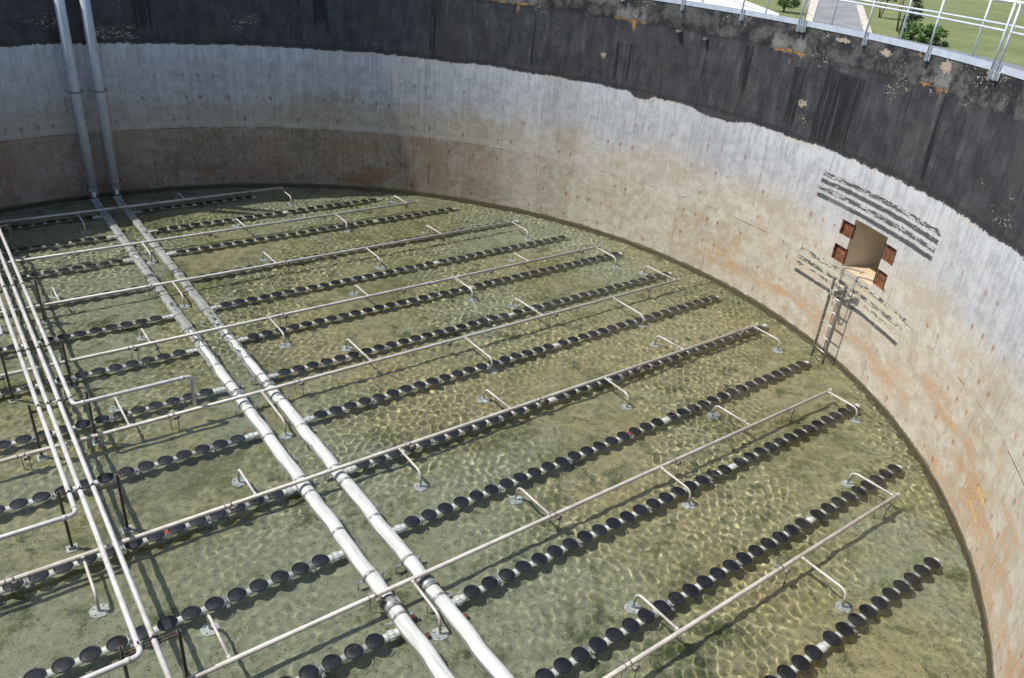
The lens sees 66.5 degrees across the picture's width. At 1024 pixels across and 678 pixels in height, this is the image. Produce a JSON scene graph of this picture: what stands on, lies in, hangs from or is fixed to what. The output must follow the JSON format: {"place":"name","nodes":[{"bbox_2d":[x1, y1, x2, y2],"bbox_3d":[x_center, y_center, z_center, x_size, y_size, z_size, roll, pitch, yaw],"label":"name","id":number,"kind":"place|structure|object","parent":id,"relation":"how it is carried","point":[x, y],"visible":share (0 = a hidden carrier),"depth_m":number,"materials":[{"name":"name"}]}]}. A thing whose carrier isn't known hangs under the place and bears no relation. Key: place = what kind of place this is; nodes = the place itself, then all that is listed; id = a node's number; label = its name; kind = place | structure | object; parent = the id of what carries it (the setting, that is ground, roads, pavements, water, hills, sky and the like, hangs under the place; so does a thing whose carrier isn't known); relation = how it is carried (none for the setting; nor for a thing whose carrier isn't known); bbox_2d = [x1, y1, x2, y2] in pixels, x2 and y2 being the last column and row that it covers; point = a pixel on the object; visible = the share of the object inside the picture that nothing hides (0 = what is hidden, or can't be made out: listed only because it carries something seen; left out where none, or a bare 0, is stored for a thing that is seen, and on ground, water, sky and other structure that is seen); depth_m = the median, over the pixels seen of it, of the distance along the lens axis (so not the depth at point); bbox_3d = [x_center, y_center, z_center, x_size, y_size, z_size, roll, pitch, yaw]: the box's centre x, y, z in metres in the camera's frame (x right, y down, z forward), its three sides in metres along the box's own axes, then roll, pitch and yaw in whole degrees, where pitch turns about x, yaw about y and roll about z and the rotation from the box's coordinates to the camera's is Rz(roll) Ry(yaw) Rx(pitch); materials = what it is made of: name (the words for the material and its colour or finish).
{"place":"outdoors","nodes":[
{"label":"outdoors","id":0,"kind":"place"},
{"bbox_2d":[0,184,991,677],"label":"water","id":1,"kind":"structure","parent":0,"point":[552,598],"depth_m":13.66,"materials":[{"name":"green liquid"}]},
{"bbox_2d":[813,0,862,30],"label":"road","id":2,"kind":"structure","parent":0,"point":[846,15],"depth_m":97.16,"materials":[{"name":"concrete"}]},
{"bbox_2d":[745,0,1023,66],"bbox_3d":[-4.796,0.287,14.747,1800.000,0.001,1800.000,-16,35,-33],"label":"lawn","id":3,"kind":"structure","parent":0,"point":[961,37],"depth_m":97.73,"materials":[{"name":"green plant"}]},
{"bbox_2d":[689,0,778,14],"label":"concrete pad","id":4,"kind":"object","parent":3,"relation":"on","point":[729,3],"visible":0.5,"depth_m":97.65,"materials":[{"name":"white concrete"}]},
{"bbox_2d":[776,0,800,11],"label":"round tree","id":5,"kind":"object","parent":3,"relation":"on","point":[782,4],"visible":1,"depth_m":93.10,"materials":[{"name":"green plant"}]},
{"bbox_2d":[803,0,818,21],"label":"kerb","id":6,"kind":"structure","parent":3,"relation":"on","point":[813,4],"depth_m":99.12,"materials":[{"name":"white concrete"}]},
{"bbox_2d":[856,4,871,32],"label":"kerb","id":7,"kind":"structure","parent":3,"relation":"on","point":[863,16],"depth_m":94.93,"materials":[{"name":"white concrete"}]},
{"bbox_2d":[876,0,897,17],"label":"slender tree","id":8,"kind":"object","parent":3,"relation":"on","point":[885,6],"visible":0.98,"depth_m":97.54,"materials":[{"name":"green plant"}]},
{"bbox_2d":[896,0,922,31],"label":"slender tree","id":9,"kind":"object","parent":3,"relation":"on","point":[914,2],"visible":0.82,"depth_m":82.82,"materials":[{"name":"green plant"}]},
{"bbox_2d":[898,3,924,31],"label":"dark shrub","id":10,"kind":"object","parent":3,"relation":"on","point":[912,17],"visible":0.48,"depth_m":77.52,"materials":[{"name":"green plant"}]},
{"bbox_2d":[898,22,948,46],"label":"bright shrub","id":11,"kind":"object","parent":3,"relation":"on","point":[923,32],"visible":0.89,"depth_m":73.72,"materials":[{"name":"green plant"}]},
{"label":"tank floor","id":12,"kind":"structure","parent":0,"visible":0},
{"bbox_2d":[0,220,16,253],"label":"pipe stand","id":13,"kind":"object","parent":12,"relation":"on","point":[9,226],"visible":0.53,"depth_m":19.36,"materials":[{"name":"grey metal"}]},
{"bbox_2d":[0,295,77,539],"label":"supply pipe","id":14,"kind":"object","parent":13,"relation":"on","point":[74,509],"visible":1,"depth_m":11.70,"materials":[{"name":"white plastic"}]},
{"bbox_2d":[0,250,172,677],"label":"supply pipe","id":15,"kind":"object","parent":13,"relation":"on","point":[145,617],"visible":1,"depth_m":10.87,"materials":[{"name":"white plastic"}]},
{"bbox_2d":[0,228,196,405],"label":"supply pipe","id":16,"kind":"object","parent":13,"relation":"on","point":[62,378],"visible":1,"depth_m":13.85,"materials":[{"name":"white plastic"}]},
{"bbox_2d":[0,279,44,316],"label":"pipe stand","id":17,"kind":"object","parent":12,"relation":"on","point":[31,286],"visible":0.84,"depth_m":16.56,"materials":[{"name":"grey metal"}]},
{"bbox_2d":[0,339,71,394],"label":"pipe stand","id":18,"kind":"object","parent":12,"relation":"on","point":[4,359],"visible":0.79,"depth_m":14.28,"materials":[{"name":"black metal"}]},
{"bbox_2d":[27,391,96,448],"bbox_3d":[-7.514,1.496,13.131,0.999,1.185,0.160,-16,35,-33],"label":"pipe stand","id":19,"kind":"object","parent":12,"relation":"on","point":[55,407],"visible":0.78,"depth_m":12.94,"materials":[{"name":"black metal"}]},
{"bbox_2d":[56,473,127,540],"bbox_3d":[-6.078,2.568,11.395,0.913,1.185,0.160,-16,35,-33],"label":"pipe stand","id":20,"kind":"object","parent":12,"relation":"on","point":[88,491],"visible":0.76,"depth_m":11.25,"materials":[{"name":"black metal"}]},
{"bbox_2d":[0,186,291,228],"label":"air pipe","id":21,"kind":"object","parent":12,"relation":"on","point":[121,207],"visible":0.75,"depth_m":22.76,"materials":[{"name":"metal"}]},
{"bbox_2d":[118,629,188,677],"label":"pipe stand","id":22,"kind":"object","parent":12,"relation":"on","point":[178,634],"visible":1,"depth_m":9.08,"materials":[{"name":"black metal"}]},
{"bbox_2d":[0,273,142,677],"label":"supply pipe","id":23,"kind":"object","parent":22,"relation":"on","point":[126,615],"visible":1,"depth_m":10.45,"materials":[{"name":"white plastic"}]},
{"bbox_2d":[0,195,417,264],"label":"air pipe","id":24,"kind":"object","parent":12,"relation":"on","point":[143,243],"visible":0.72,"depth_m":21.35,"materials":[{"name":"weathered off-white pvc"},{"name":"galvanised steel"}]},
{"bbox_2d":[53,0,455,677],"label":"air header","id":25,"kind":"object","parent":12,"relation":"on","point":[417,638],"visible":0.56,"depth_m":13.08,"materials":[{"name":"white plastic"}]},
{"bbox_2d":[0,220,528,313],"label":"air pipe","id":26,"kind":"object","parent":12,"relation":"on","point":[173,282],"visible":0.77,"depth_m":19.60,"materials":[{"name":"weathered off-white pvc"},{"name":"galvanised steel"}]},
{"bbox_2d":[79,0,513,677],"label":"air header","id":27,"kind":"object","parent":12,"relation":"on","point":[491,662],"visible":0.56,"depth_m":13.16,"materials":[{"name":"white plastic"}]},
{"bbox_2d":[0,245,615,393],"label":"air pipe","id":28,"kind":"object","parent":12,"relation":"on","point":[136,347],"visible":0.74,"depth_m":17.54,"materials":[{"name":"weathered off-white pvc"},{"name":"galvanised steel"}]},
{"bbox_2d":[0,266,680,463],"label":"air pipe","id":29,"kind":"object","parent":12,"relation":"on","point":[27,456],"visible":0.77,"depth_m":15.39,"materials":[{"name":"weathered off-white pvc"},{"name":"galvanised steel"}]},
{"bbox_2d":[0,323,779,601],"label":"air pipe","id":30,"kind":"object","parent":12,"relation":"on","point":[16,580],"visible":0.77,"depth_m":12.98,"materials":[{"name":"weathered off-white pvc"},{"name":"galvanised steel"}]},
{"bbox_2d":[0,0,1023,677],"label":"concrete tank","id":31,"kind":"object","parent":12,"relation":"on","point":[782,168],"visible":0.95,"depth_m":21.24,"materials":[{"name":"concrete"}]},
{"bbox_2d":[621,0,804,31],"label":"handrail","id":32,"kind":"object","parent":31,"relation":"attached to","point":[798,28],"visible":1,"depth_m":19.01,"materials":[{"name":"silver metal"}]},
{"bbox_2d":[823,295,838,350],"bbox_3d":[7.394,-0.275,18.198,0.037,1.851,0.107,-3,30,-15],"label":"rope","id":33,"kind":"object","parent":31,"relation":"hanging from","point":[829,323],"visible":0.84,"depth_m":18.16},
{"bbox_2d":[827,267,863,304],"bbox_3d":[7.505,-1.204,17.694,0.620,0.843,0.308,-2,29,-13],"label":"rope","id":34,"kind":"object","parent":31,"relation":"hanging from","point":[837,282],"visible":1,"depth_m":17.64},
{"bbox_2d":[830,266,872,302],"bbox_3d":[7.699,-1.131,17.486,1.013,0.740,0.524,17,31,21],"label":"rope","id":35,"kind":"object","parent":31,"relation":"hanging from","point":[851,286],"visible":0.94,"depth_m":17.46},
{"bbox_2d":[702,0,1023,54],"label":"handrail","id":36,"kind":"object","parent":31,"relation":"on","point":[983,21],"visible":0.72,"depth_m":15.86,"materials":[{"name":"silver metal"}]},
{"bbox_2d":[801,0,1016,78],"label":"handrail","id":37,"kind":"object","parent":31,"relation":"attached to","point":[928,54],"visible":1,"depth_m":14.71,"materials":[{"name":"silver metal"}]},
{"bbox_2d":[992,2,1023,80],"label":"handrail","id":38,"kind":"object","parent":31,"relation":"attached to","point":[997,74],"visible":1,"depth_m":13.05,"materials":[{"name":"silver metal"}]},
{"bbox_2d":[187,388,857,677],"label":"air pipe","id":39,"kind":"object","parent":12,"relation":"on","point":[556,515],"visible":0.77,"depth_m":11.57,"materials":[{"name":"metal"}]},
{"bbox_2d":[602,473,900,677],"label":"air pipe","id":40,"kind":"object","parent":12,"relation":"on","point":[626,664],"visible":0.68,"depth_m":11.36,"materials":[{"name":"metal"}]},
{"bbox_2d":[812,278,859,359],"bbox_3d":[7.367,-0.273,17.852,0.297,2.170,0.654,-3,29,-15],"label":"ladder","id":41,"kind":"object","parent":12,"relation":"on","point":[844,292],"visible":0.88,"depth_m":17.70,"materials":[{"name":"metal"}]}
]}

